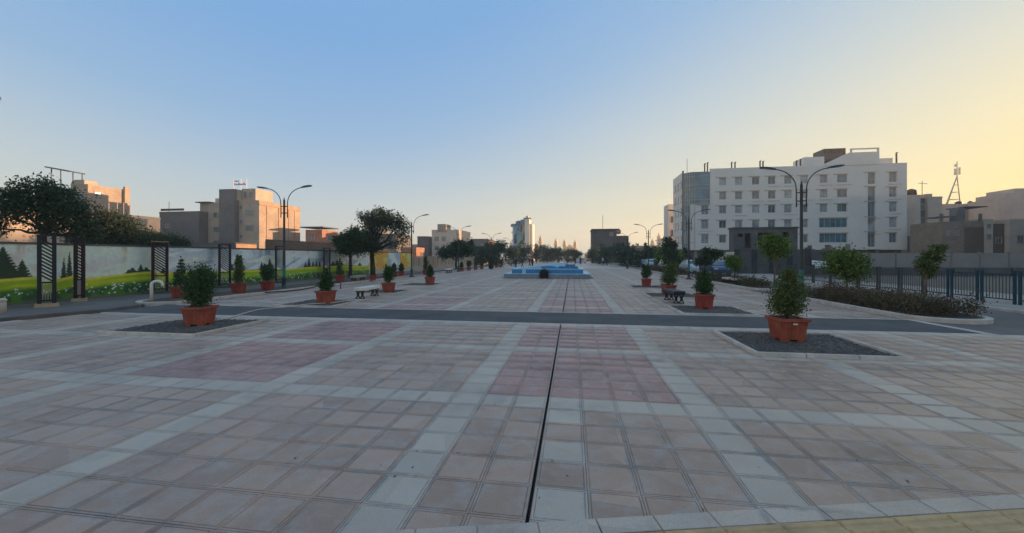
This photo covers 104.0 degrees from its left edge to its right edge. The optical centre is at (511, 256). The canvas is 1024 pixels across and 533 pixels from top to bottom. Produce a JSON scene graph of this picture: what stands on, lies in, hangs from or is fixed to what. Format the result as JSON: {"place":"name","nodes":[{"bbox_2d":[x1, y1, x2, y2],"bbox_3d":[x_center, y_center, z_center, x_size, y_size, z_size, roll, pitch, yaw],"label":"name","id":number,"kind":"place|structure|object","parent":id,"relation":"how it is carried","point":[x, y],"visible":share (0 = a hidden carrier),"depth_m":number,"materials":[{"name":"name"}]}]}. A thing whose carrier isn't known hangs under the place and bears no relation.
{"place":"outdoors","nodes":[
{"label":"outdoors","id":0,"kind":"place"},
{"bbox_2d":[0,271,421,317],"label":"apron","id":1,"kind":"object","parent":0,"point":[69,306],"visible":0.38,"depth_m":14.85,"materials":[{"name":"concrete"}]},
{"bbox_2d":[0,241,36,304],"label":"painted wall panel","id":2,"kind":"structure","parent":1,"relation":"on","point":[18,273],"depth_m":14.53,"materials":[{"name":"paint"}]},
{"bbox_2d":[34,234,59,307],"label":"trellis column","id":3,"kind":"structure","parent":1,"relation":"on","point":[53,303],"depth_m":13.86,"materials":[{"name":"paint"}]},
{"bbox_2d":[0,171,110,243],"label":"tree","id":4,"kind":"object","parent":1,"relation":"on","point":[46,200],"visible":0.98,"depth_m":18.55,"materials":[{"name":"green plant"}]},
{"bbox_2d":[42,243,78,301],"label":"painted wall panel","id":5,"kind":"structure","parent":1,"relation":"on","point":[64,271],"depth_m":15.79,"materials":[{"name":"paint"}]},
{"bbox_2d":[70,238,87,301],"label":"trellis column","id":6,"kind":"structure","parent":1,"relation":"on","point":[78,287],"depth_m":15.57,"materials":[{"name":"paint"}]},
{"bbox_2d":[58,206,144,244],"bbox_3d":[-24.629,-0.629,24.013,3.194,5.032,3.865,0,0,43],"label":"leafy tree","id":7,"kind":"object","parent":1,"relation":"on","point":[122,234],"visible":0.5,"depth_m":24.04,"materials":[{"name":"green plant"}]},
{"bbox_2d":[79,244,157,297],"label":"painted wall panel","id":8,"kind":"structure","parent":1,"relation":"on","point":[111,270],"depth_m":17.66,"materials":[{"name":"paint"}]},
{"bbox_2d":[149,241,170,293],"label":"trellis column","id":9,"kind":"structure","parent":1,"relation":"on","point":[166,265],"depth_m":18.84,"materials":[{"name":"metal"}]},
{"bbox_2d":[157,246,222,290],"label":"painted wall panel","id":10,"kind":"structure","parent":1,"relation":"on","point":[192,255],"depth_m":20.92,"materials":[{"name":"paint"}]},
{"bbox_2d":[217,244,231,287],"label":"trellis column","id":11,"kind":"structure","parent":1,"relation":"on","point":[220,267],"depth_m":22.30,"materials":[{"name":"metal"}]},
{"bbox_2d":[223,247,277,284],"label":"painted wall panel","id":12,"kind":"structure","parent":1,"relation":"on","point":[255,259],"depth_m":25.09,"materials":[{"name":"paint"}]},
{"bbox_2d":[277,249,322,280],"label":"painted wall panel","id":13,"kind":"structure","parent":1,"relation":"on","point":[304,264],"depth_m":29.72,"materials":[{"name":"paint"}]},
{"bbox_2d":[325,250,368,276],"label":"painted wall panel","id":14,"kind":"structure","parent":1,"relation":"on","point":[360,265],"depth_m":35.97,"materials":[{"name":"paint"}]},
{"bbox_2d":[328,225,369,277],"bbox_3d":[-13.211,-0.369,32.684,3.327,4.409,2.533,0,0,9],"label":"thin tree","id":15,"kind":"object","parent":1,"relation":"on","point":[350,242],"visible":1,"depth_m":32.25,"materials":[{"name":"green plant"}]},
{"bbox_2d":[337,204,413,274],"bbox_3d":[-11.789,-1.346,34.658,6.698,6.368,3.659,0,0,9],"label":"forked tree","id":16,"kind":"object","parent":1,"relation":"on","point":[379,223],"visible":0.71,"depth_m":34.43,"materials":[{"name":"green plant"}]},
{"bbox_2d":[369,252,387,273],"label":"painted wall panel","id":17,"kind":"structure","parent":1,"relation":"on","point":[381,260],"depth_m":41.97,"materials":[{"name":"paint"}]},
{"bbox_2d":[399,252,412,270],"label":"painted wall panel","id":18,"kind":"structure","parent":1,"relation":"on","point":[405,258],"depth_m":48.55,"materials":[{"name":"paint"}]},
{"bbox_2d":[414,261,510,270],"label":"walk","id":19,"kind":"structure","parent":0,"point":[504,262],"depth_m":65.47,"materials":[{"name":"concrete"}]},
{"bbox_2d":[413,256,498,270],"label":"pale railing wall","id":20,"kind":"structure","parent":19,"relation":"on","point":[433,261],"depth_m":60.14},
{"bbox_2d":[468,243,493,264],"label":"distant tree","id":21,"kind":"object","parent":19,"relation":"on","point":[484,255],"visible":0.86,"depth_m":83.15,"materials":[{"name":"green plant"}]},
{"bbox_2d":[0,268,1023,532],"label":"plaza paving","id":22,"kind":"structure","parent":0,"point":[290,424],"depth_m":4.43,"materials":[{"name":"tile"}]},
{"bbox_2d":[0,305,137,321],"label":"kerb","id":23,"kind":"structure","parent":22,"relation":"on","point":[24,317],"depth_m":12.20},
{"bbox_2d":[94,317,268,336],"bbox_3d":[-8.192,1.788,10.209,2.650,0.145,2.352,0,0,9],"label":"gravel bed","id":24,"kind":"object","parent":22,"relation":"on","point":[176,328],"visible":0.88,"depth_m":9.73,"materials":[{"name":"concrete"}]},
{"bbox_2d":[175,260,224,325],"bbox_3d":[-8.049,0.919,10.339,0.984,1.661,0.981,0,0,23],"label":"potted shrub","id":25,"kind":"object","parent":24,"relation":"on","point":[201,281],"visible":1,"depth_m":10.18,"materials":[{"name":"green plant"}]},
{"bbox_2d":[274,299,362,306],"bbox_3d":[-7.322,1.795,15.342,2.255,0.130,2.206,0,0,9],"label":"gravel bed","id":26,"kind":"object","parent":22,"relation":"on","point":[309,301],"visible":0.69,"depth_m":15.03,"materials":[{"name":"gravel"}]},
{"bbox_2d":[314,268,338,303],"bbox_3d":[-7.020,1.078,15.134,0.752,1.344,0.709,0,0,3],"label":"potted shrub","id":27,"kind":"object","parent":26,"relation":"on","point":[325,294],"visible":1,"depth_m":14.95,"materials":[{"name":"green plant"}]},
{"bbox_2d":[354,285,379,298],"bbox_3d":[-6.384,1.545,17.699,0.420,0.470,1.500,0,0,9],"label":"bench","id":28,"kind":"object","parent":22,"relation":"on","point":[364,288],"visible":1,"depth_m":17.27,"materials":[{"name":"grey stone"}]},
{"bbox_2d":[351,289,411,293],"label":"gravel bed","id":29,"kind":"object","parent":22,"relation":"on","point":[380,291],"visible":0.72,"depth_m":20.07,"materials":[{"name":"gravel"}]},
{"bbox_2d":[381,264,395,291],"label":"potted shrub","id":30,"kind":"object","parent":29,"relation":"on","point":[388,285],"visible":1,"depth_m":19.90,"materials":[{"name":"green plant"}]},
{"bbox_2d":[176,304,905,319],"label":"kerb","id":31,"kind":"structure","parent":22,"relation":"on","point":[563,312],"depth_m":12.77,"materials":[{"name":"concrete"}]},
{"bbox_2d":[101,312,986,334],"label":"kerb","id":32,"kind":"structure","parent":22,"relation":"on","point":[564,323],"depth_m":10.54,"materials":[{"name":"concrete"}]},
{"bbox_2d":[503,262,589,278],"bbox_3d":[3.283,1.130,36.220,7.160,1.300,6.650,0,0,9],"label":"fountain","id":33,"kind":"object","parent":22,"relation":"on","point":[563,270],"visible":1,"depth_m":33.56,"materials":[{"name":"tile"}]},
{"bbox_2d":[590,229,627,262],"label":"building","id":34,"kind":"structure","parent":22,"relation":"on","point":[608,237],"depth_m":117.18,"materials":[{"name":"grey concrete"}]},
{"bbox_2d":[627,285,660,288],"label":"gravel bed","id":35,"kind":"object","parent":22,"relation":"on","point":[645,287],"visible":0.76,"depth_m":23.11,"materials":[{"name":"gravel"}]},
{"bbox_2d":[640,263,652,286],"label":"potted shrub","id":36,"kind":"object","parent":35,"relation":"on","point":[646,272],"visible":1,"depth_m":23.61,"materials":[{"name":"green plant"}]},
{"bbox_2d":[641,269,694,276],"bbox_3d":[17.515,1.762,45.942,2.010,0.195,19.938,0,0,9],"label":"planting bed","id":37,"kind":"object","parent":22,"relation":"on","point":[681,275],"visible":0.3,"depth_m":38.87,"materials":[{"name":"soil"}]},
{"bbox_2d":[658,235,682,263],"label":"tree","id":38,"kind":"object","parent":37,"relation":"on","point":[671,250],"visible":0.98,"depth_m":44.57,"materials":[{"name":"green plant"}]},
{"bbox_2d":[642,292,694,298],"bbox_3d":[7.279,1.795,18.270,2.253,0.130,2.202,0,0,9],"label":"gravel bed","id":39,"kind":"object","parent":22,"relation":"on","point":[662,295],"visible":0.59,"depth_m":18.16,"materials":[{"name":"stone"}]},
{"bbox_2d":[658,263,678,294],"bbox_3d":[7.400,1.019,18.794,1.116,1.469,1.061,3,2,-9],"label":"potted shrub","id":40,"kind":"object","parent":39,"relation":"on","point":[669,278],"visible":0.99,"depth_m":18.70,"materials":[{"name":"green plant"}]},
{"bbox_2d":[663,288,684,302],"bbox_3d":[6.451,1.545,15.967,0.420,0.470,1.500,0,0,5],"label":"bench","id":41,"kind":"object","parent":22,"relation":"on","point":[673,291],"visible":1,"depth_m":15.56,"materials":[{"name":"stone"}]},
{"bbox_2d":[353,494,1023,532],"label":"border paving","id":42,"kind":"structure","parent":22,"relation":"on","point":[686,521],"depth_m":2.72,"materials":[{"name":"stone"}]},
{"bbox_2d":[668,209,710,278],"bbox_3d":[14.039,-0.999,31.763,3.215,5.558,0.520,0,0,9],"label":"street lamp","id":43,"kind":"object","parent":22,"relation":"on","point":[688,271],"visible":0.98,"depth_m":31.72,"materials":[{"name":"metal"}]},
{"bbox_2d":[666,305,760,315],"bbox_3d":[6.523,1.795,13.256,2.255,0.130,2.201,0,0,9],"label":"gravel bed","id":44,"kind":"object","parent":22,"relation":"on","point":[714,310],"visible":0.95,"depth_m":12.96,"materials":[{"name":"stone"}]},
{"bbox_2d":[691,269,716,308],"bbox_3d":[6.567,1.078,13.698,0.800,1.344,0.800,0,0,33],"label":"potted shrub","id":45,"kind":"object","parent":44,"relation":"on","point":[704,296],"visible":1,"depth_m":13.49,"materials":[{"name":"green plant"}]},
{"bbox_2d":[684,276,781,291],"bbox_3d":[14.737,1.762,27.502,2.010,0.195,13.242,0,0,9],"label":"planting bed","id":46,"kind":"object","parent":22,"relation":"on","point":[749,287],"visible":0.39,"depth_m":23.11,"materials":[{"name":"soil"}]},
{"bbox_2d":[692,247,725,272],"bbox_3d":[15.135,0.500,30.733,2.386,2.664,1.455,0,0,9],"label":"young tree","id":47,"kind":"object","parent":46,"relation":"on","point":[707,256],"visible":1,"depth_m":30.55,"materials":[{"name":"green plant"}]},
{"bbox_2d":[722,254,744,274],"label":"round tree","id":48,"kind":"object","parent":46,"relation":"on","point":[733,262],"visible":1,"depth_m":27.58,"materials":[{"name":"green plant"}]},
{"bbox_2d":[690,269,779,287],"bbox_3d":[14.674,1.330,27.634,2.082,0.812,12.296,0,0,9],"label":"hedge","id":49,"kind":"object","parent":46,"relation":"on","point":[743,281],"visible":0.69,"depth_m":24.11,"materials":[{"name":"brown plant"}]},
{"bbox_2d":[754,231,796,284],"bbox_3d":[14.853,0.170,22.602,2.142,3.324,2.045,0,0,9],"label":"round tree","id":50,"kind":"object","parent":46,"relation":"on","point":[776,246],"visible":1,"depth_m":22.33,"materials":[{"name":"green plant"}]},
{"bbox_2d":[759,164,844,299],"bbox_3d":[12.007,-0.999,16.596,3.215,5.558,0.520,0,0,7],"label":"street lamp","id":51,"kind":"object","parent":22,"relation":"on","point":[801,192],"visible":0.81,"depth_m":16.55,"materials":[{"name":"metal"}]},
{"bbox_2d":[712,330,913,360],"bbox_3d":[5.785,1.788,8.128,2.521,0.145,2.306,0,0,9],"label":"gravel bed","id":52,"kind":"object","parent":22,"relation":"on","point":[827,345],"visible":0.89,"depth_m":7.75,"materials":[{"name":"gravel"}]},
{"bbox_2d":[760,266,813,341],"bbox_3d":[5.824,0.971,8.427,1.030,1.558,0.977,0,0,3],"label":"potted shrub","id":53,"kind":"object","parent":52,"relation":"on","point":[787,326],"visible":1,"depth_m":8.32,"materials":[{"name":"green plant"}]},
{"bbox_2d":[0,0,1023,256],"label":"sky","id":54,"kind":"structure","parent":0,"point":[572,117],"materials":[{"name":"blue"}]},
{"bbox_2d":[511,216,533,261],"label":"painted tower","id":55,"kind":"structure","parent":0,"point":[523,231],"depth_m":151.25,"materials":[{"name":"white paint"}]},
{"bbox_2d":[100,304,981,333],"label":"cross road","id":56,"kind":"structure","parent":0,"point":[731,321],"depth_m":11.75,"materials":[{"name":"asphalt"}]},
{"bbox_2d":[485,262,633,268],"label":"paving","id":57,"kind":"structure","parent":0,"point":[590,265],"depth_m":82.98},
{"bbox_2d":[500,243,521,264],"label":"distant tree","id":58,"kind":"object","parent":57,"relation":"on","point":[514,253],"visible":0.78,"depth_m":92.20,"materials":[{"name":"green plant"}]},
{"bbox_2d":[522,242,546,262],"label":"distant tree","id":59,"kind":"object","parent":57,"relation":"on","point":[536,252],"visible":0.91,"depth_m":117.96,"materials":[{"name":"green plant"}]},
{"bbox_2d":[539,244,560,262],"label":"distant tree","id":60,"kind":"object","parent":57,"relation":"on","point":[548,252],"visible":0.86,"depth_m":120.67,"materials":[{"name":"green plant"}]},
{"bbox_2d":[581,244,601,262],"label":"distant tree","id":61,"kind":"object","parent":57,"relation":"on","point":[591,253],"visible":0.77,"depth_m":109.62,"materials":[{"name":"green plant"}]},
{"bbox_2d":[595,243,613,263],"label":"distant tree","id":62,"kind":"object","parent":57,"relation":"on","point":[604,251],"visible":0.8,"depth_m":95.27,"materials":[{"name":"green plant"}]},
{"bbox_2d":[501,257,1023,522],"bbox_3d":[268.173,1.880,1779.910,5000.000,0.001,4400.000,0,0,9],"label":"ground","id":63,"kind":"structure","parent":0,"point":[885,279],"depth_m":28.27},
{"bbox_2d":[0,214,147,242],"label":"house","id":64,"kind":"structure","parent":63,"relation":"on","point":[19,236],"depth_m":27.32,"materials":[{"name":"beige concrete"}]},
{"bbox_2d":[72,180,129,214],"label":"brick house","id":65,"kind":"structure","parent":63,"relation":"on","point":[108,198],"depth_m":86.48,"materials":[{"name":"beige brick"}]},
{"bbox_2d":[117,202,160,232],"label":"house","id":66,"kind":"structure","parent":63,"relation":"on","point":[154,222],"depth_m":82.20,"materials":[{"name":"paint"}]},
{"bbox_2d":[106,222,192,246],"bbox_3d":[-28.335,-0.524,31.238,5.812,4.821,3.470,0,0,-18],"label":"leafy tree","id":67,"kind":"object","parent":63,"relation":"on","point":[147,237],"visible":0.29,"depth_m":31.27,"materials":[{"name":"green plant"}]},
{"bbox_2d":[159,208,207,242],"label":"brick apartment","id":68,"kind":"structure","parent":63,"relation":"on","point":[193,225],"depth_m":92.49,"materials":[{"name":"brown brick"}]},
{"bbox_2d":[195,198,218,242],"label":"apartment wing","id":69,"kind":"structure","parent":63,"relation":"on","point":[211,209],"depth_m":93.81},
{"bbox_2d":[190,242,256,247],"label":"garden wall block","id":70,"kind":"structure","parent":63,"relation":"on","point":[242,245],"depth_m":84.60,"materials":[{"name":"concrete"}]},
{"bbox_2d":[219,188,300,248],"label":"brick apartment","id":71,"kind":"structure","parent":63,"relation":"on","point":[249,215],"depth_m":92.29,"materials":[{"name":"beige brick"}]},
{"bbox_2d":[300,226,338,242],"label":"house","id":72,"kind":"structure","parent":63,"relation":"on","point":[318,235],"depth_m":100.72,"materials":[{"name":"beige concrete"}]},
{"bbox_2d":[135,264,506,306],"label":"kerb","id":73,"kind":"structure","parent":63,"relation":"on","point":[146,304],"depth_m":18.18,"materials":[{"name":"concrete"}]},
{"bbox_2d":[142,264,504,301],"bbox_3d":[-8.005,1.785,53.186,2.120,0.150,77.200,0,0,9],"label":"planting strip","id":74,"kind":"object","parent":63,"relation":"on","point":[226,293],"visible":0.3,"depth_m":21.65,"materials":[{"name":"concrete"}]},
{"bbox_2d":[167,256,187,297],"bbox_3d":[-13.959,0.837,16.852,0.866,1.767,0.806,0,0,25],"label":"potted shrub","id":75,"kind":"object","parent":74,"relation":"on","point":[178,281],"visible":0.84,"depth_m":16.71,"materials":[{"name":"green plant"}]},
{"bbox_2d":[229,254,247,292],"bbox_3d":[-13.147,0.783,19.260,0.647,1.874,0.685,0,0,-9],"label":"potted shrub","id":76,"kind":"object","parent":74,"relation":"on","point":[239,268],"visible":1,"depth_m":19.16,"materials":[{"name":"green plant"}]},
{"bbox_2d":[259,263,277,289],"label":"potted shrub","id":77,"kind":"object","parent":74,"relation":"on","point":[267,272],"visible":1,"depth_m":20.55,"materials":[{"name":"green plant"}]},
{"bbox_2d":[257,185,311,287],"bbox_3d":[-12.476,-1.054,21.903,3.279,5.669,0.530,0,0,9],"label":"street lamp","id":78,"kind":"object","parent":74,"relation":"on","point":[284,278],"visible":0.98,"depth_m":21.85,"materials":[{"name":"metal"}]},
{"bbox_2d":[435,237,477,268],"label":"tree","id":79,"kind":"object","parent":74,"relation":"on","point":[449,251],"visible":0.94,"depth_m":56.19,"materials":[{"name":"green plant"}]},
{"bbox_2d":[265,239,394,251],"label":"brick boundary wall","id":80,"kind":"structure","parent":63,"relation":"on","point":[289,244],"depth_m":46.31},
{"bbox_2d":[368,230,410,251],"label":"house","id":81,"kind":"structure","parent":63,"relation":"on","point":[384,235],"depth_m":106.35,"materials":[{"name":"concrete"}]},
{"bbox_2d":[417,236,431,255],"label":"apartment block","id":82,"kind":"structure","parent":63,"relation":"on","point":[425,242],"depth_m":136.16,"materials":[{"name":"concrete"}]},
{"bbox_2d":[432,224,470,255],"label":"apartment block","id":83,"kind":"structure","parent":63,"relation":"on","point":[442,234],"depth_m":137.18,"materials":[{"name":"beige concrete"}]},
{"bbox_2d":[484,239,507,264],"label":"distant tree","id":84,"kind":"object","parent":63,"relation":"on","point":[498,247],"visible":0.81,"depth_m":87.24,"materials":[{"name":"green plant"}]},
{"bbox_2d":[610,243,638,265],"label":"distant tree","id":85,"kind":"object","parent":63,"relation":"on","point":[622,254],"visible":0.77,"depth_m":75.38,"materials":[{"name":"green plant"}]},
{"bbox_2d":[664,204,672,243],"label":"apartment block","id":86,"kind":"structure","parent":63,"relation":"on","point":[668,223],"depth_m":104.09,"materials":[{"name":"stone"}]},
{"bbox_2d":[673,147,906,259],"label":"hotel","id":87,"kind":"structure","parent":63,"relation":"on","point":[858,199],"depth_m":86.57,"materials":[{"name":"paint"}]},
{"bbox_2d":[819,218,846,227],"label":"window","id":88,"kind":"structure","parent":87,"relation":"in","point":[826,222],"depth_m":85.91,"materials":[{"name":"teal glass"}]},
{"bbox_2d":[819,233,846,242],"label":"window","id":89,"kind":"structure","parent":87,"relation":"in","point":[837,237],"depth_m":85.91,"materials":[{"name":"teal glass"}]},
{"bbox_2d":[683,270,1023,313],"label":"kerb","id":90,"kind":"structure","parent":63,"relation":"on","point":[1006,310],"depth_m":13.43,"materials":[{"name":"concrete"}]},
{"bbox_2d":[804,294,993,324],"bbox_3d":[12.829,1.762,14.332,2.260,0.195,7.586,0,0,9],"label":"planting bed","id":91,"kind":"object","parent":63,"relation":"on","point":[967,319],"visible":0.46,"depth_m":11.67,"materials":[{"name":"concrete"}]},
{"bbox_2d":[814,243,876,287],"bbox_3d":[13.434,0.627,16.061,2.022,2.410,2.062,0,0,9],"label":"round tree","id":92,"kind":"object","parent":91,"relation":"on","point":[844,263],"visible":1,"depth_m":15.79,"materials":[{"name":"green plant"}]},
{"bbox_2d":[804,279,997,317],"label":"dry shrubs","id":93,"kind":"object","parent":91,"relation":"on","point":[907,302],"visible":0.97,"depth_m":12.54,"materials":[{"name":"brown plant"}]},
{"bbox_2d":[912,244,950,299],"bbox_3d":[13.430,0.695,12.801,1.118,2.274,0.794,0,0,9],"label":"young tree","id":94,"kind":"object","parent":91,"relation":"on","point":[927,265],"visible":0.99,"depth_m":12.75,"materials":[{"name":"green plant"}]},
{"bbox_2d":[901,189,920,252],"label":"apartment block","id":95,"kind":"structure","parent":63,"relation":"on","point":[913,207],"depth_m":85.26,"materials":[{"name":"paint"}]},
{"bbox_2d":[920,183,942,222],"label":"apartment block","id":96,"kind":"structure","parent":63,"relation":"on","point":[933,206],"depth_m":84.68,"materials":[{"name":"concrete"}]},
{"bbox_2d":[854,252,1023,275],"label":"concrete hoarding","id":97,"kind":"object","parent":63,"relation":"on","point":[1006,263],"visible":0.49,"depth_m":38.86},
{"bbox_2d":[910,206,987,252],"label":"brick house","id":98,"kind":"structure","parent":63,"relation":"on","point":[957,233],"depth_m":73.82,"materials":[{"name":"beige brick"}]},
{"bbox_2d":[942,201,971,221],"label":"apartment block","id":99,"kind":"structure","parent":63,"relation":"on","point":[945,212],"depth_m":99.01,"materials":[{"name":"paint"}]},
{"bbox_2d":[906,319,1023,339],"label":"kerb","id":100,"kind":"structure","parent":63,"relation":"on","point":[966,329],"depth_m":9.73,"materials":[{"name":"concrete"}]},
{"bbox_2d":[967,219,993,252],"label":"apartment block","id":101,"kind":"structure","parent":63,"relation":"on","point":[988,234],"depth_m":72.88,"materials":[{"name":"beige concrete"}]},
{"bbox_2d":[968,188,1023,219],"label":"apartment block","id":102,"kind":"structure","parent":63,"relation":"on","point":[1005,204],"depth_m":90.85,"materials":[{"name":"paint"}]},
{"bbox_2d":[993,224,1004,252],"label":"apartment block","id":103,"kind":"structure","parent":63,"relation":"on","point":[998,238],"depth_m":72.90,"materials":[{"name":"concrete"}]},
{"bbox_2d":[993,219,1023,252],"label":"apartment block","id":104,"kind":"structure","parent":63,"relation":"on","point":[1013,235],"depth_m":71.88,"materials":[{"name":"beige concrete"}]},
{"bbox_2d":[728,227,798,251],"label":"ruined house","id":105,"kind":"structure","parent":0,"point":[743,238],"depth_m":42.70,"materials":[{"name":"concrete"}]},
{"bbox_2d":[608,263,1023,334],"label":"service road","id":106,"kind":"structure","parent":0,"point":[1008,323],"depth_m":10.76,"materials":[{"name":"asphalt"}]},
{"bbox_2d":[630,242,657,266],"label":"distant tree","id":107,"kind":"object","parent":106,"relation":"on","point":[638,257],"visible":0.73,"depth_m":70.77,"materials":[{"name":"green plant"}]},
{"bbox_2d":[699,260,732,273],"bbox_3d":[19.560,1.056,38.541,1.720,1.432,4.290,0,0,9],"label":"parked car","id":108,"kind":"object","parent":106,"relation":"on","point":[718,266],"visible":0.57,"depth_m":37.25,"materials":[{"name":"paint"}]},
{"bbox_2d":[696,271,1023,309],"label":"sidewalk","id":109,"kind":"structure","parent":0,"point":[1007,304],"depth_m":19.33,"materials":[{"name":"concrete"}]},
{"bbox_2d":[734,249,852,274],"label":"dark hoarding","id":110,"kind":"object","parent":109,"relation":"on","point":[755,262],"visible":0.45,"depth_m":40.99,"materials":[{"name":"metal"}]},
{"bbox_2d":[778,263,1023,304],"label":"railing fence","id":111,"kind":"object","parent":109,"relation":"on","point":[949,281],"visible":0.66,"depth_m":16.98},
{"label":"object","id":112,"kind":"structure","parent":0,"visible":0},
{"bbox_2d":[644,509,1023,532],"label":"tactile paving","id":113,"kind":"structure","parent":112,"relation":"on","point":[1006,521],"depth_m":2.63,"materials":[{"name":"tile"}]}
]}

